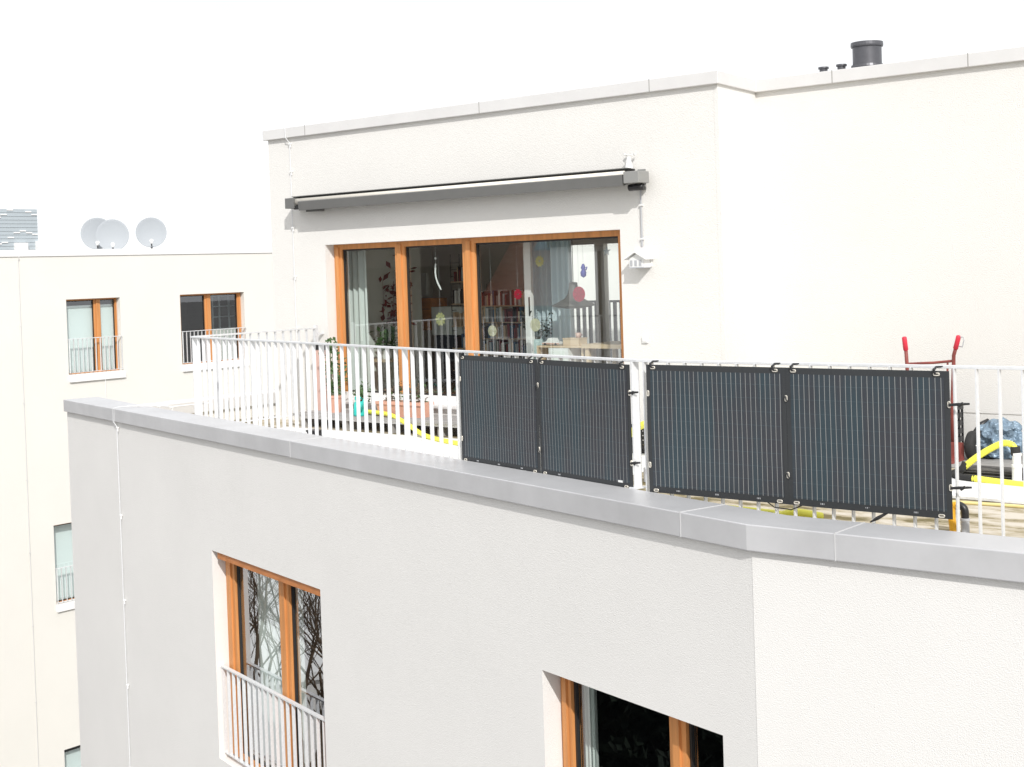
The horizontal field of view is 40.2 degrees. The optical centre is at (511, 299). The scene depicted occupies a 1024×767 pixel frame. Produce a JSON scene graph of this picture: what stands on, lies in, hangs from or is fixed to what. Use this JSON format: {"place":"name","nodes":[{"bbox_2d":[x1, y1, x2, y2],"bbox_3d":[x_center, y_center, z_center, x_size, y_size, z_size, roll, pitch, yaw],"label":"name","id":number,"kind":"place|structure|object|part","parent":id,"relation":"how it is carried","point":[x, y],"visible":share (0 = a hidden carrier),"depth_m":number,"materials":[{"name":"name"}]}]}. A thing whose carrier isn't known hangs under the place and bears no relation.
{"place":"outdoors","nodes":[
{"label":"outdoors","id":0,"kind":"place"},
{"bbox_2d":[0,206,46,249],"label":"office tower","id":1,"kind":"structure","parent":0,"point":[18,229],"depth_m":165.45,"materials":[{"name":"white"}]},
{"bbox_2d":[0,0,1023,249],"label":"sky","id":2,"kind":"structure","parent":0,"point":[129,112],"materials":[{"name":"white"}]},
{"label":"ground","id":3,"kind":"structure","parent":0,"visible":0},
{"bbox_2d":[0,247,274,766],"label":"neighbour building","id":4,"kind":"structure","parent":3,"relation":"on","point":[149,305],"depth_m":35.27,"materials":[{"name":"white paint"}]},
{"bbox_2d":[18,257,38,766],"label":"lightning conductor","id":5,"kind":"object","parent":4,"relation":"attached to","point":[28,511],"visible":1,"depth_m":34.49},
{"bbox_2d":[54,522,73,602],"bbox_3d":[-11.098,6.644,35.844,0.145,2.008,1.618,-1,2,39],"label":"window","id":6,"kind":"structure","parent":4,"relation":"in","point":[63,549],"depth_m":35.59,"materials":[{"name":"white glass"}]},
{"bbox_2d":[56,565,73,602],"bbox_3d":[-10.890,7.151,35.698,0.044,0.870,1.620,-1,2,39],"label":"window guard","id":7,"kind":"object","parent":4,"relation":"attached to","point":[66,583],"visible":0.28,"depth_m":35.24,"materials":[{"name":"white metal"}]},
{"bbox_2d":[64,748,80,766],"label":"window","id":8,"kind":"structure","parent":4,"relation":"in","point":[73,757],"depth_m":35.74,"materials":[{"name":"white"}]},
{"bbox_2d":[66,297,118,373],"bbox_3d":[-10.904,0.946,36.186,0.145,1.928,1.598,-1,2,39],"label":"window","id":9,"kind":"structure","parent":4,"relation":"in","point":[94,320],"depth_m":36.25,"materials":[{"name":"brown"}]},
{"bbox_2d":[81,218,105,248],"bbox_3d":[-11.791,-1.599,39.898,0.594,1.460,0.769,-1,2,39],"label":"satellite dish","id":10,"kind":"object","parent":4,"relation":"on","point":[88,231],"visible":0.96,"depth_m":39.88,"materials":[{"name":"grey metal"}]},
{"bbox_2d":[68,335,123,372],"bbox_3d":[-10.697,1.413,36.039,0.044,0.870,1.600,-1,2,39],"label":"window guard","id":11,"kind":"object","parent":4,"relation":"attached to","point":[96,353],"visible":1,"depth_m":36.03,"materials":[{"name":"white metal"}]},
{"bbox_2d":[96,219,128,248],"bbox_3d":[-11.305,-1.576,39.706,0.596,1.391,0.764,-1,2,39],"label":"satellite dish","id":12,"kind":"object","parent":4,"relation":"on","point":[112,233],"visible":0.94,"depth_m":39.75,"materials":[{"name":"grey metal"}]},
{"bbox_2d":[136,217,166,248],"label":"satellite dish","id":13,"kind":"object","parent":4,"relation":"on","point":[151,232],"visible":0.95,"depth_m":41.01,"materials":[{"name":"grey metal"}]},
{"bbox_2d":[180,292,241,363],"bbox_3d":[-8.454,0.802,39.133,0.100,1.928,2.228,-1,2,39],"label":"window","id":14,"kind":"structure","parent":4,"relation":"in","point":[205,297],"depth_m":39.11,"materials":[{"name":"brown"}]},
{"bbox_2d":[181,327,245,362],"bbox_3d":[-8.264,1.269,39.000,0.044,0.870,2.230,-1,2,39],"label":"window guard","id":15,"kind":"object","parent":4,"relation":"attached to","point":[205,341],"visible":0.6,"depth_m":38.75,"materials":[{"name":"white metal"}]},
{"bbox_2d":[211,295,235,358],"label":"window grille","id":16,"kind":"object","parent":4,"relation":"attached to","point":[219,316],"visible":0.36,"depth_m":40.70,"materials":[{"name":"grey metal"}]},
{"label":"lower door","id":17,"kind":"part","parent":16,"relation":"part of","materials":[{"name":"white paint"}]},
{"bbox_2d":[63,46,1023,766],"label":"apartment building","id":18,"kind":"structure","parent":3,"relation":"on","point":[463,614],"depth_m":13.49,"materials":[{"name":"paint"}]},
{"bbox_2d":[113,403,155,766],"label":"lightning conductor","id":19,"kind":"object","parent":18,"relation":"attached to","point":[123,599],"visible":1,"depth_m":17.08,"materials":[{"name":"white plastic"}]},
{"bbox_2d":[128,402,208,409],"bbox_3d":[-4.208,1.315,17.040,1.031,0.061,0.372,-2,1,1],"label":"lightning conductor","id":20,"kind":"object","parent":18,"relation":"on","point":[159,406],"visible":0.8,"depth_m":17.05,"materials":[{"name":"white"}]},
{"bbox_2d":[200,325,323,421],"bbox_3d":[-3.005,0.971,16.877,0.044,1.232,2.018,-1,2,39],"label":"side railing","id":21,"kind":"object","parent":18,"relation":"on","point":[315,333],"visible":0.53,"depth_m":16.93,"materials":[{"name":"white metal"}]},
{"bbox_2d":[217,552,319,766],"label":"window","id":22,"kind":"structure","parent":18,"relation":"in","point":[287,586],"depth_m":13.85,"materials":[{"name":"brown wood"}]},
{"bbox_2d":[221,665,326,766],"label":"window guard","id":23,"kind":"object","parent":18,"relation":"attached to","point":[300,707],"visible":0.95,"depth_m":14.07,"materials":[{"name":"white metal"}]},
{"bbox_2d":[257,573,306,766],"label":"curtain","id":24,"kind":"object","parent":18,"relation":"hanging from","point":[269,632],"visible":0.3,"depth_m":14.69,"materials":[{"name":"white fabric"}]},
{"bbox_2d":[284,127,298,385],"bbox_3d":[-2.806,-0.548,17.897,0.083,3.310,0.042,-3,1,-33],"label":"lightning conductor","id":25,"kind":"object","parent":18,"relation":"attached to","point":[292,227],"visible":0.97,"depth_m":17.90,"materials":[{"name":"white plastic"}]},
{"bbox_2d":[346,250,370,390],"bbox_3d":[-2.030,0.220,18.022,0.530,2.080,0.081,-1,2,39],"label":"curtain","id":26,"kind":"object","parent":18,"relation":"hanging from","point":[357,298],"visible":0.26,"depth_m":17.98,"materials":[{"name":"white fabric"}]},
{"bbox_2d":[293,410,456,435],"bbox_3d":[-0.693,1.445,15.901,4.700,0.175,0.570,-1,2,39],"label":"deck step","id":27,"kind":"object","parent":18,"relation":"on","point":[445,424],"visible":0.29,"depth_m":16.30,"materials":[{"name":"white"}]},
{"bbox_2d":[316,345,330,410],"bbox_3d":[-2.349,0.980,17.360,0.280,0.830,0.053,-1,2,39],"label":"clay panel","id":28,"kind":"object","parent":27,"relation":"on","point":[318,378],"visible":0.11,"depth_m":17.38,"materials":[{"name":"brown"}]},
{"bbox_2d":[318,337,347,412],"bbox_3d":[-2.155,0.918,17.098,0.347,0.922,0.324,-1,2,39],"label":"potted plant","id":29,"kind":"object","parent":27,"relation":"on","point":[332,384],"visible":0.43,"depth_m":17.06,"materials":[{"name":"green plant"}]},
{"bbox_2d":[353,396,363,415],"bbox_3d":[-1.802,1.248,16.514,0.149,0.264,0.332,-2,1,-4],"label":"watering can","id":30,"kind":"object","parent":27,"relation":"on","point":[361,409],"visible":0.51,"depth_m":16.51,"materials":[{"name":"teal plastic"}]},
{"bbox_2d":[352,381,370,401],"bbox_3d":[-1.808,1.172,16.818,0.284,0.403,0.222,-1,2,39],"label":"potted plant","id":31,"kind":"object","parent":27,"relation":"on","point":[361,392],"visible":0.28,"depth_m":16.78,"materials":[{"name":"green plant"}]},
{"bbox_2d":[375,381,433,417],"bbox_3d":[-1.255,1.159,16.364,0.770,0.414,0.243,-1,2,39],"label":"planter","id":32,"kind":"object","parent":27,"relation":"on","point":[418,410],"visible":0.46,"depth_m":16.27,"materials":[{"name":"ceramic"}]},
{"bbox_2d":[369,325,398,385],"bbox_3d":[-1.630,0.783,18.342,0.483,0.915,0.400,-1,2,39],"label":"indoor plant","id":33,"kind":"object","parent":18,"relation":"on","point":[386,335],"visible":0.7,"depth_m":18.29,"materials":[{"name":"green plant"}]},
{"bbox_2d":[366,248,423,390],"bbox_3d":[-1.822,0.197,18.763,0.050,2.080,1.750,-1,2,39],"label":"white screen","id":34,"kind":"object","parent":18,"relation":"hanging from","point":[376,266],"visible":0.21,"depth_m":18.90,"materials":[{"name":"glass"},{"name":"wood"}]},
{"bbox_2d":[379,255,416,326],"bbox_3d":[-1.707,0.255,19.081,0.731,1.722,0.673,-1,2,39],"label":"indoor plant","id":35,"kind":"object","parent":18,"relation":"on","point":[392,312],"visible":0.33,"depth_m":18.84,"materials":[{"name":"green plant"}]},
{"bbox_2d":[421,273,428,295],"bbox_3d":[-1.440,-0.219,19.963,0.511,0.344,0.184,-1,2,39],"label":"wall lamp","id":36,"kind":"object","parent":18,"relation":"attached to","point":[424,285],"visible":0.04,"depth_m":19.86,"materials":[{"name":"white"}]},
{"bbox_2d":[422,298,446,329],"bbox_3d":[-1.374,0.211,20.014,0.911,0.446,0.331,-1,2,39],"label":"wall cabinet","id":37,"kind":"object","parent":18,"relation":"attached to","point":[428,304],"depth_m":19.67,"materials":[{"name":"orange wood"}]},
{"bbox_2d":[434,257,441,289],"bbox_3d":[-0.891,-0.379,16.772,0.106,0.545,0.029,-1,2,39],"label":"feather mobile","id":38,"kind":"object","parent":18,"relation":"hanging from","point":[435,258],"visible":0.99,"depth_m":16.79,"materials":[{"name":"white"}]},
{"bbox_2d":[435,264,444,325],"bbox_3d":[-0.872,-0.166,16.768,0.170,0.971,0.005,-1,2,39],"label":"suncatcher","id":39,"kind":"object","parent":18,"relation":"hanging from","point":[438,317],"visible":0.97,"depth_m":16.77,"materials":[{"name":"yellow glass"}]},
{"bbox_2d":[431,306,465,376],"bbox_3d":[-0.795,0.588,19.561,0.567,0.976,0.326,-1,2,39],"label":"cabinet","id":40,"kind":"object","parent":18,"relation":"on","point":[443,334],"visible":0.5,"depth_m":19.51,"materials":[{"name":"brown"}]},
{"bbox_2d":[450,257,465,377],"bbox_3d":[-0.666,0.230,19.226,0.261,1.706,0.223,-1,2,39],"label":"bookshelf","id":41,"kind":"object","parent":18,"relation":"on","point":[458,298],"visible":0.47,"depth_m":19.19,"materials":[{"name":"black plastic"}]},
{"bbox_2d":[280,427,644,474],"bbox_3d":[-1.241,1.577,14.208,6.000,0.012,2.550,-1,2,39],"label":"fleece sheet","id":42,"kind":"object","parent":18,"relation":"on","point":[428,447],"visible":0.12,"depth_m":15.16,"materials":[{"name":"white fabric"}]},
{"bbox_2d":[306,429,321,435],"bbox_3d":[-2.164,1.506,15.449,0.176,0.132,0.136,-1,2,39],"label":"storage box","id":43,"kind":"object","parent":42,"relation":"on","point":[320,432],"visible":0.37,"depth_m":15.39,"materials":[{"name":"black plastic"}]},
{"bbox_2d":[368,410,457,445],"bbox_3d":[-0.597,1.423,15.004,0.397,0.229,4.151,-3,2,-39],"label":"drain hose","id":44,"kind":"object","parent":42,"relation":"on","point":[418,430],"visible":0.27,"depth_m":15.65,"materials":[{"name":"yellow plastic"}]},
{"bbox_2d":[631,424,644,453],"bbox_3d":[1.333,1.381,13.800,0.524,0.260,0.374,-1,2,39],"label":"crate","id":45,"kind":"object","parent":42,"relation":"on","point":[642,443],"visible":0.02,"depth_m":13.62,"materials":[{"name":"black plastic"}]},
{"bbox_2d":[285,168,648,211],"bbox_3d":[-0.720,-1.207,16.027,5.400,0.241,0.269,-1,2,39],"label":"awning","id":46,"kind":"object","parent":18,"relation":"attached to","point":[636,180],"visible":1,"depth_m":15.64,"materials":[{"name":"grey metal"}]},
{"bbox_2d":[334,230,623,395],"bbox_3d":[-0.460,0.245,16.293,4.502,1.918,0.100,-1,2,39],"label":"window","id":47,"kind":"structure","parent":18,"relation":"in","point":[470,246],"depth_m":16.65,"materials":[{"name":"brown wood"}]},
{"bbox_2d":[488,244,496,336],"bbox_3d":[-0.246,-0.114,16.252,0.130,1.095,0.012,-1,2,39],"label":"suncatcher","id":48,"kind":"object","parent":18,"relation":"hanging from","point":[492,330],"visible":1,"depth_m":16.26,"materials":[{"name":"beige glass"}]},
{"bbox_2d":[481,284,525,358],"bbox_3d":[0.067,0.428,18.634,1.173,1.287,0.223,-1,2,39],"label":"bookshelf","id":49,"kind":"object","parent":18,"relation":"on","point":[506,322],"visible":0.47,"depth_m":18.67,"materials":[{"name":"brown wood"}]},
{"bbox_2d":[513,252,521,299],"bbox_3d":[0.058,-0.330,15.997,0.130,0.672,0.005,-1,2,39],"label":"suncatcher","id":50,"kind":"object","parent":18,"relation":"hanging from","point":[518,291],"visible":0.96,"depth_m":16.00,"materials":[{"name":"red glass"}]},
{"bbox_2d":[523,242,534,358],"bbox_3d":[0.206,0.269,16.260,0.100,1.910,0.048,-1,2,39],"label":"door leaf","id":51,"kind":"object","parent":18,"relation":"on","point":[528,283],"visible":0.57,"depth_m":16.23,"materials":[{"name":"white"}]},
{"bbox_2d":[530,242,539,331],"bbox_3d":[0.247,-0.151,15.845,0.150,1.035,0.012,-1,2,39],"label":"suncatcher","id":52,"kind":"object","parent":18,"relation":"hanging from","point":[535,324],"visible":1,"depth_m":15.85,"materials":[{"name":"beige glass"}]},
{"bbox_2d":[519,310,552,358],"bbox_3d":[0.296,0.440,16.290,0.487,0.642,0.252,-1,2,39],"label":"vase","id":53,"kind":"object","parent":18,"relation":"on","point":[538,341],"visible":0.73,"depth_m":16.23,"materials":[{"name":"grey ceramic"}]},
{"bbox_2d":[535,256,543,266],"bbox_3d":[0.307,-0.518,15.783,0.132,0.303,0.005,-1,2,39],"label":"suncatcher","id":54,"kind":"object","parent":18,"relation":"hanging from","point":[538,258],"visible":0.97,"depth_m":15.78,"materials":[{"name":"yellow glass"}]},
{"bbox_2d":[532,240,573,344],"bbox_3d":[0.476,0.164,16.323,0.600,2.100,0.094,-1,2,39],"label":"curtain","id":55,"kind":"object","parent":18,"relation":"hanging from","point":[552,277],"visible":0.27,"depth_m":16.29,"materials":[{"name":"grey fabric"}]},
{"bbox_2d":[537,344,595,362],"bbox_3d":[0.622,0.871,15.936,0.660,0.695,0.265,-1,2,39],"label":"shelf","id":56,"kind":"object","parent":18,"relation":"on","point":[557,349],"visible":0.34,"depth_m":15.85,"materials":[{"name":"white wood"}]},
{"bbox_2d":[542,338,562,345],"bbox_3d":[0.462,0.484,16.008,0.250,0.085,0.088,-1,2,39],"label":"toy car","id":57,"kind":"object","parent":56,"relation":"on","point":[555,341],"visible":1,"depth_m":15.97,"materials":[{"name":"white plastic"}]},
{"bbox_2d":[562,337,587,345],"bbox_3d":[0.713,0.478,15.833,0.230,0.086,0.170,-1,2,39],"label":"wooden box","id":58,"kind":"object","parent":56,"relation":"on","point":[572,341],"visible":0.96,"depth_m":15.77,"materials":[{"name":"brown wood"}]},
{"bbox_2d":[552,240,595,308],"bbox_3d":[0.683,-0.430,15.814,0.504,1.065,0.504,-1,2,39],"label":"pendant lamp","id":59,"kind":"object","parent":18,"relation":"hanging from","point":[569,301],"visible":0.88,"depth_m":15.71,"materials":[{"name":"grey metal"}]},
{"bbox_2d":[573,246,584,301],"bbox_3d":[0.728,-0.323,15.441,0.170,0.705,0.012,-1,2,39],"label":"suncatcher","id":60,"kind":"object","parent":18,"relation":"hanging from","point":[578,294],"visible":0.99,"depth_m":15.44,"materials":[{"name":"pink glass"}]},
{"bbox_2d":[580,242,586,277],"bbox_3d":[0.787,-0.457,15.395,0.084,0.440,0.068,-2,1,8],"label":"blue figurine","id":61,"kind":"object","parent":18,"relation":"hanging from","point":[583,272],"visible":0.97,"depth_m":15.38,"materials":[{"name":"blue"}]},
{"bbox_2d":[583,685,598,766],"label":"curtain","id":62,"kind":"object","parent":18,"relation":"hanging from","point":[591,727],"depth_m":10.16,"materials":[{"name":"white fabric"}]},
{"bbox_2d":[582,341,620,363],"bbox_3d":[1.246,0.845,15.594,0.700,0.720,0.600,-1,2,39],"label":"table","id":63,"kind":"object","parent":18,"relation":"on","point":[614,346],"visible":0.23,"depth_m":15.55,"materials":[{"name":"brown wood"}]},
{"bbox_2d":[603,245,609,254],"bbox_3d":[1.025,-0.578,15.193,0.105,0.204,0.006,-1,2,39],"label":"star ornament","id":64,"kind":"object","parent":18,"relation":"hanging from","point":[606,250],"visible":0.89,"depth_m":15.19,"materials":[{"name":"grey plastic"}]},
{"bbox_2d":[190,336,1023,535],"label":"terrace railing","id":65,"kind":"object","parent":18,"relation":"on","point":[635,398],"visible":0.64,"depth_m":12.54,"materials":[{"name":"white metal"}]},
{"bbox_2d":[459,352,540,472],"bbox_3d":[-0.091,0.872,10.990,0.070,0.896,1.097,-3,2,-35],"label":"solar panel","id":66,"kind":"object","parent":65,"relation":"attached to","point":[499,404],"visible":1,"depth_m":10.96,"materials":[{"name":"grey laminate"}]},
{"bbox_2d":[538,357,640,487],"bbox_3d":[0.544,0.870,10.086,0.070,0.896,1.135,-3,2,-35],"label":"solar panel","id":67,"kind":"object","parent":65,"relation":"attached to","point":[585,426],"visible":1,"depth_m":10.06,"materials":[{"name":"grey laminate"}]},
{"bbox_2d":[646,360,789,503],"bbox_3d":[1.347,0.856,9.189,1.073,0.896,0.070,-1,2,39],"label":"solar panel","id":68,"kind":"object","parent":65,"relation":"attached to","point":[717,431],"visible":1,"depth_m":9.16,"materials":[{"name":"grey laminate"}]},
{"bbox_2d":[769,503,800,509],"bbox_3d":[1.729,1.303,8.906,0.334,0.067,0.017,-1,2,39],"label":"cable","id":69,"kind":"object","parent":65,"relation":"attached to","point":[785,508],"visible":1,"depth_m":8.89,"materials":[{"name":"black plastic"}]},
{"bbox_2d":[785,363,971,519],"bbox_3d":[2.202,0.843,8.482,1.176,0.896,0.070,-1,2,40],"label":"solar panel","id":70,"kind":"object","parent":65,"relation":"attached to","point":[871,440],"visible":1,"depth_m":8.48,"materials":[{"name":"grey laminate"}]},
{"bbox_2d":[870,513,886,522],"bbox_3d":[2.224,1.313,8.454,0.127,0.074,0.021,-2,1,4],"label":"cable plug","id":71,"kind":"object","parent":70,"relation":"hanging from","point":[879,517],"visible":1,"depth_m":8.45,"materials":[{"name":"black plastic"}]},
{"bbox_2d":[560,677,695,766],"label":"window","id":72,"kind":"structure","parent":18,"relation":"in","point":[682,734],"depth_m":10.04,"materials":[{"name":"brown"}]},
{"bbox_2d":[623,153,635,168],"bbox_3d":[1.204,-1.430,14.492,0.148,0.156,0.138,-1,2,39],"label":"wind sensor","id":73,"kind":"object","parent":18,"relation":"attached to","point":[628,163],"visible":1,"depth_m":14.48,"materials":[{"name":"white plastic"}]},
{"bbox_2d":[623,247,653,267],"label":"bird house","id":74,"kind":"structure","parent":18,"relation":"attached to","point":[642,257],"depth_m":14.43,"materials":[{"name":"white wood"}]},
{"bbox_2d":[639,190,643,246],"bbox_3d":[1.342,-0.851,14.508,0.037,0.610,0.027,-1,2,39],"label":"conduit","id":75,"kind":"object","parent":18,"relation":"attached to","point":[641,205],"visible":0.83,"depth_m":14.50,"materials":[{"name":"grey plastic"}]},
{"bbox_2d":[642,336,647,342],"bbox_3d":[1.381,0.418,14.537,0.070,0.070,0.026,-1,2,39],"label":"switch box","id":76,"kind":"object","parent":18,"relation":"attached to","point":[644,339],"visible":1,"depth_m":14.53,"materials":[{"name":"white plastic"}]},
{"bbox_2d":[730,505,779,512],"bbox_3d":[1.493,1.527,10.252,0.078,0.082,1.264,-3,2,-42],"label":"drain hose","id":77,"kind":"object","parent":18,"relation":"on","point":[769,510],"visible":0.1,"depth_m":9.91,"materials":[{"name":"yellow plastic"}]},
{"bbox_2d":[779,508,823,518],"bbox_3d":[1.987,1.506,9.741,0.361,0.109,0.092,-2,1,-3],"label":"drain hose","id":78,"kind":"object","parent":18,"relation":"on","point":[804,513],"visible":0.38,"depth_m":9.71,"materials":[{"name":"yellow plastic"}]},
{"bbox_2d":[818,66,828,71],"bbox_3d":[3.490,-2.399,15.666,0.119,0.393,0.119,-1,2,39],"label":"vent pipe","id":79,"kind":"object","parent":18,"relation":"on","point":[823,68],"visible":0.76,"depth_m":15.62,"materials":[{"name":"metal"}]},
{"bbox_2d":[836,64,846,69],"bbox_3d":[3.658,-2.404,15.527,0.119,0.398,0.119,-1,2,39],"label":"vent pipe","id":80,"kind":"object","parent":18,"relation":"on","point":[840,66],"visible":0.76,"depth_m":15.48,"materials":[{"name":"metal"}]},
{"bbox_2d":[850,40,882,67],"bbox_3d":[3.892,-2.509,15.330,0.354,0.600,0.354,-1,2,39],"label":"flue pipe","id":81,"kind":"object","parent":18,"relation":"on","point":[866,52],"visible":0.59,"depth_m":15.19,"materials":[{"name":"metal"}]},
{"bbox_2d":[948,501,969,532],"bbox_3d":[2.964,1.446,9.290,0.146,0.221,0.061,-1,2,39],"label":"pipe elbow","id":82,"kind":"object","parent":18,"relation":"on","point":[964,519],"visible":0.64,"depth_m":9.25,"materials":[{"name":"plastic"}]},
{"bbox_2d":[951,451,1022,467],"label":"protective mat","id":83,"kind":"object","parent":18,"relation":"on","point":[993,462],"visible":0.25,"depth_m":12.33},
{"bbox_2d":[902,335,980,463],"bbox_3d":[3.788,0.887,12.657,0.765,1.136,0.485,-1,2,39],"label":"hand truck","id":84,"kind":"object","parent":83,"relation":"on","point":[968,446],"visible":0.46,"depth_m":12.52,"materials":[{"name":"red paint"}]},
{"bbox_2d":[950,406,963,442],"bbox_3d":[3.923,1.227,13.284,0.584,0.420,0.424,-1,2,39],"label":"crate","id":85,"kind":"object","parent":83,"relation":"on","point":[961,429],"visible":0.2,"depth_m":13.21,"materials":[{"name":"black plastic"}]},
{"bbox_2d":[973,417,1022,458],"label":"tarp bundle","id":86,"kind":"object","parent":83,"relation":"on","point":[989,431],"visible":0.61,"depth_m":12.47,"materials":[{"name":"blue plastic"}]},
{"bbox_2d":[952,500,1023,508],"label":"garden hose","id":87,"kind":"object","parent":18,"relation":"on","point":[992,504],"visible":0.16,"depth_m":10.25,"materials":[{"name":"yellow"}]},
{"bbox_2d":[952,477,1023,503],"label":"fleece sheet","id":88,"kind":"object","parent":18,"relation":"on","point":[1012,494],"depth_m":10.70,"materials":[{"name":"white fabric"}]},
{"bbox_2d":[952,440,1023,486],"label":"yellow pipe","id":89,"kind":"object","parent":88,"relation":"on","point":[972,460],"visible":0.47,"depth_m":11.24,"materials":[{"name":"yellow plastic"}]},
{"bbox_2d":[1011,453,1022,480],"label":"grey pipe","id":90,"kind":"object","parent":88,"relation":"on","point":[1016,465],"visible":0.94,"depth_m":11.17,"materials":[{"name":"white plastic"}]},
{"bbox_2d":[962,465,1022,480],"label":"mat stack","id":91,"kind":"object","parent":18,"relation":"on","point":[991,471],"visible":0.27,"depth_m":11.44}
]}

